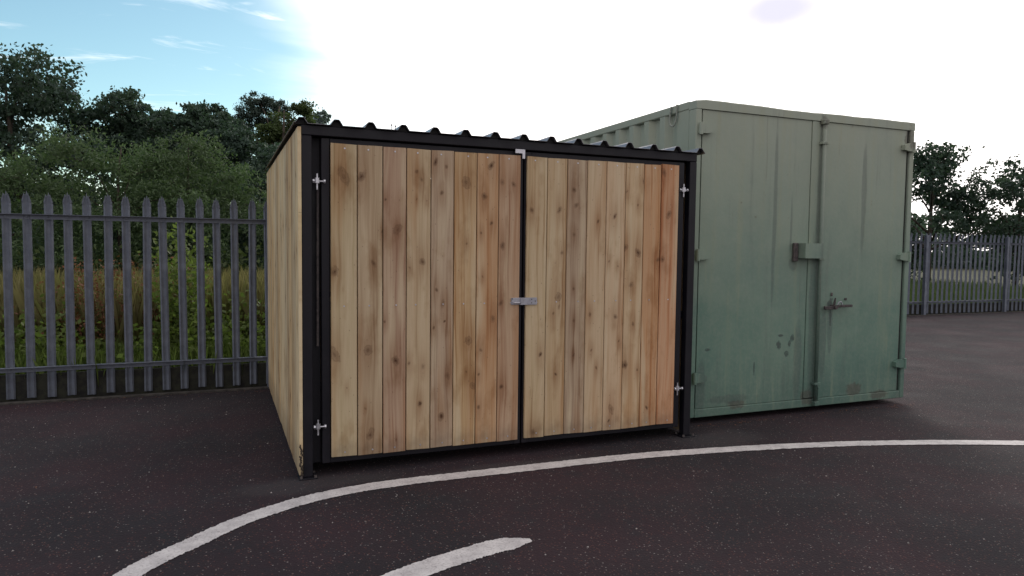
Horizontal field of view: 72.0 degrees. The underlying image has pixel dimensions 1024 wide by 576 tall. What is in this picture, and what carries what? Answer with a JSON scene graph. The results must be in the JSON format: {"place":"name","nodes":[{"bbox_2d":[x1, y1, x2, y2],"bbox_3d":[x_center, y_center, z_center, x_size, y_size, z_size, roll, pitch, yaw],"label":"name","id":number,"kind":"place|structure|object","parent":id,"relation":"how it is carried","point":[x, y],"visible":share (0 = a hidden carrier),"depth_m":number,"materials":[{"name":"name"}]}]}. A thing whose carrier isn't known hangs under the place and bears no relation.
{"place":"outdoors","nodes":[
{"label":"outdoors","id":0,"kind":"place"},
{"bbox_2d":[0,264,264,350],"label":"dry grass","id":1,"kind":"structure","parent":0,"point":[38,277],"depth_m":7.76,"materials":[{"name":"plant"}]},
{"bbox_2d":[0,330,265,386],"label":"verge grass","id":2,"kind":"structure","parent":0,"point":[245,352],"depth_m":6.84,"materials":[{"name":"green plant"}]},
{"bbox_2d":[228,90,293,167],"bbox_3d":[-9.143,-3.546,25.261,4.719,6.976,2.283,-1,4,-22],"label":"pine tree","id":3,"kind":"object","parent":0,"point":[252,116],"visible":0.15,"depth_m":24.91,"materials":[{"name":"green plant"}]},
{"bbox_2d":[27,390,894,509],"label":"leaf litter","id":4,"kind":"object","parent":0,"point":[697,425],"visible":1,"depth_m":6.09,"materials":[{"name":"brown plant"}]},
{"bbox_2d":[0,312,1023,575],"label":"asphalt surface","id":5,"kind":"object","parent":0,"point":[204,460],"depth_m":4.08,"materials":[{"name":"grey asphalt"}]},
{"bbox_2d":[382,538,531,575],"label":"painted line","id":6,"kind":"object","parent":5,"relation":"on","point":[432,565],"visible":1,"depth_m":3.21,"materials":[{"name":"white paint"}]},
{"bbox_2d":[264,117,705,480],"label":"storage shed","id":7,"kind":"structure","parent":5,"relation":"on","point":[464,289],"depth_m":4.67,"materials":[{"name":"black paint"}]},
{"bbox_2d":[320,138,522,462],"bbox_3d":[-0.549,0.082,4.540,1.320,1.983,0.075,-1,4,-22],"label":"door","id":8,"kind":"structure","parent":7,"relation":"in","point":[448,300],"depth_m":4.48,"materials":[{"name":"beige wood"}]},
{"bbox_2d":[520,152,683,442],"bbox_3d":[0.666,0.067,5.043,1.290,1.983,0.075,-1,4,-22],"label":"door","id":9,"kind":"structure","parent":7,"relation":"in","point":[602,237],"depth_m":4.99,"materials":[{"name":"beige wood"}]},
{"bbox_2d":[9,396,1023,572],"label":"loose chippings","id":10,"kind":"object","parent":5,"relation":"on","point":[517,492],"visible":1,"depth_m":4.02,"materials":[{"name":"grey gravel"}]},
{"bbox_2d":[112,440,1023,575],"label":"painted line","id":11,"kind":"object","parent":5,"relation":"on","point":[142,566],"visible":1,"depth_m":4.31,"materials":[{"name":"white paint"}]},
{"bbox_2d":[558,100,915,417],"bbox_3d":[1.429,-0.379,8.851,2.440,2.606,6.148,-1,4,-22],"label":"storage container","id":12,"kind":"object","parent":5,"relation":"on","point":[802,256],"visible":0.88,"depth_m":6.05,"materials":[{"name":"green metal"}]},
{"bbox_2d":[669,104,677,126],"bbox_3d":[1.332,-1.419,5.825,0.018,0.176,0.114,-1,4,-22],"label":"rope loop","id":13,"kind":"object","parent":12,"relation":"hanging from","point":[675,117],"visible":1,"depth_m":5.82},
{"bbox_2d":[692,110,823,408],"bbox_3d":[2.049,-0.222,5.862,1.268,2.404,0.142,-1,4,-22],"label":"door","id":14,"kind":"structure","parent":12,"relation":"in","point":[752,253],"depth_m":5.87,"materials":[{"name":"green paint"}]},
{"bbox_2d":[802,121,915,401],"bbox_3d":[3.120,-0.217,6.322,1.204,2.441,0.111,-1,4,-22],"label":"door","id":15,"kind":"structure","parent":12,"relation":"in","point":[857,195],"depth_m":6.32,"materials":[{"name":"green paint"}]},
{"bbox_2d":[0,0,1023,252],"label":"sky","id":16,"kind":"structure","parent":0,"point":[537,69],"materials":[{"name":"white"}]},
{"bbox_2d":[20,258,1023,287],"bbox_3d":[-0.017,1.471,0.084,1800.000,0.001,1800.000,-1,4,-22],"label":"ground","id":17,"kind":"structure","parent":0,"point":[963,274],"depth_m":46.33,"materials":[{"name":"grey asphalt"}]},
{"bbox_2d":[0,144,30,239],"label":"broadleaf tree","id":18,"kind":"object","parent":17,"relation":"on","point":[27,154],"visible":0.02,"depth_m":21.30,"materials":[{"name":"green plant"}]},
{"bbox_2d":[0,42,138,273],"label":"broadleaf tree","id":19,"kind":"object","parent":17,"relation":"on","point":[52,95],"visible":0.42,"depth_m":19.76,"materials":[{"name":"green plant"}]},
{"bbox_2d":[0,143,141,275],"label":"willow bush","id":20,"kind":"object","parent":17,"relation":"on","point":[16,222],"visible":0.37,"depth_m":10.15,"materials":[{"name":"green plant"}]},
{"bbox_2d":[13,254,212,345],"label":"dock stems","id":21,"kind":"object","parent":17,"relation":"on","point":[97,290],"visible":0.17,"depth_m":7.48,"materials":[{"name":"plant"}]},
{"bbox_2d":[43,85,184,266],"bbox_3d":[-12.589,-3.359,23.602,5.361,6.677,5.120,4,4,42],"label":"broadleaf tree","id":22,"kind":"object","parent":17,"relation":"on","point":[128,122],"visible":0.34,"depth_m":22.49,"materials":[{"name":"green plant"}]},
{"bbox_2d":[0,118,242,275],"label":"willow bush","id":23,"kind":"object","parent":17,"relation":"on","point":[147,189],"visible":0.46,"depth_m":10.79,"materials":[{"name":"green plant"}]},
{"bbox_2d":[0,239,263,276],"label":"weeds","id":24,"kind":"object","parent":17,"relation":"on","point":[242,254],"visible":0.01,"depth_m":10.78,"materials":[{"name":"green plant"}]},
{"bbox_2d":[0,288,265,371],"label":"nettles","id":25,"kind":"object","parent":17,"relation":"on","point":[41,341],"visible":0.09,"depth_m":7.13,"materials":[{"name":"green plant"}]},
{"bbox_2d":[137,216,212,348],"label":"tall weeds","id":26,"kind":"object","parent":17,"relation":"on","point":[174,305],"visible":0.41,"depth_m":7.36,"materials":[{"name":"green plant"}]},
{"bbox_2d":[92,127,266,274],"bbox_3d":[-5.199,-0.969,11.837,3.242,3.412,1.909,-1,4,-22],"label":"willow bush","id":27,"kind":"object","parent":17,"relation":"on","point":[233,180],"visible":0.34,"depth_m":11.65,"materials":[{"name":"green plant"}]},
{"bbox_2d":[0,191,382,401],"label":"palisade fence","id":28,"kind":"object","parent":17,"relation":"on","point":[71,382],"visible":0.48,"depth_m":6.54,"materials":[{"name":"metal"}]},
{"bbox_2d":[0,379,382,404],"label":"kerb","id":29,"kind":"structure","parent":17,"relation":"on","point":[126,396],"depth_m":6.49,"materials":[{"name":"concrete"}]},
{"bbox_2d":[130,99,255,252],"bbox_3d":[-9.809,-2.833,21.838,4.369,5.894,3.748,-1,4,-22],"label":"broadleaf tree","id":30,"kind":"object","parent":17,"relation":"on","point":[196,118],"visible":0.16,"depth_m":20.81,"materials":[{"name":"green plant"}]},
{"bbox_2d":[175,121,274,250],"bbox_3d":[-7.824,-2.146,19.519,3.649,4.835,3.109,2,3,19],"label":"broadleaf tree","id":31,"kind":"object","parent":17,"relation":"on","point":[239,140],"visible":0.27,"depth_m":18.88,"materials":[{"name":"green plant"}]},
{"bbox_2d":[195,142,280,270],"bbox_3d":[-5.828,-1.567,17.374,3.320,3.959,3.728,1,3,8],"label":"broadleaf tree","id":32,"kind":"object","parent":17,"relation":"on","point":[262,159],"visible":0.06,"depth_m":16.98,"materials":[{"name":"green plant"}]},
{"bbox_2d":[220,215,263,273],"bbox_3d":[-3.898,-0.464,12.649,2.873,2.344,1.680,-1,4,-22],"label":"dark bush","id":33,"kind":"object","parent":17,"relation":"on","point":[242,242],"visible":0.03,"depth_m":12.04,"materials":[{"name":"green plant"}]},
{"bbox_2d":[255,98,322,145],"bbox_3d":[-7.002,-3.028,22.858,2.918,6.238,1.871,-2,4,-37],"label":"birch tree","id":34,"kind":"object","parent":17,"relation":"on","point":[277,131],"visible":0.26,"depth_m":22.39,"materials":[{"name":"green plant"}]},
{"bbox_2d":[311,109,331,123],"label":"distant tree","id":35,"kind":"object","parent":17,"relation":"on","point":[324,116],"visible":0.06,"depth_m":43.45,"materials":[{"name":"green plant"}]},
{"bbox_2d":[12,214,1021,269],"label":"distant wood","id":36,"kind":"object","parent":17,"relation":"on","point":[923,224],"visible":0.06,"depth_m":65.03,"materials":[{"name":"green plant"}]},
{"bbox_2d":[910,140,1015,281],"bbox_3d":[18.197,-3.288,31.177,6.151,6.386,5.409,-1,4,-22],"label":"broadleaf tree","id":37,"kind":"object","parent":17,"relation":"on","point":[928,168],"visible":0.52,"depth_m":30.21,"materials":[{"name":"green plant"}]},
{"bbox_2d":[907,233,1023,314],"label":"palisade fence","id":38,"kind":"object","parent":17,"relation":"on","point":[925,307],"visible":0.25,"depth_m":16.42,"materials":[{"name":"metal"}]},
{"bbox_2d":[907,311,1023,315],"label":"kerb","id":39,"kind":"structure","parent":17,"relation":"on","point":[965,313],"depth_m":16.30,"materials":[{"name":"concrete"}]},
{"bbox_2d":[937,154,1023,284],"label":"broadleaf tree","id":40,"kind":"object","parent":17,"relation":"on","point":[1013,224],"visible":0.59,"depth_m":30.21,"materials":[{"name":"green plant"}]},
{"bbox_2d":[909,277,1023,304],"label":"field grass","id":41,"kind":"structure","parent":0,"point":[944,291],"depth_m":20.23,"materials":[{"name":"green plant"}]}
]}

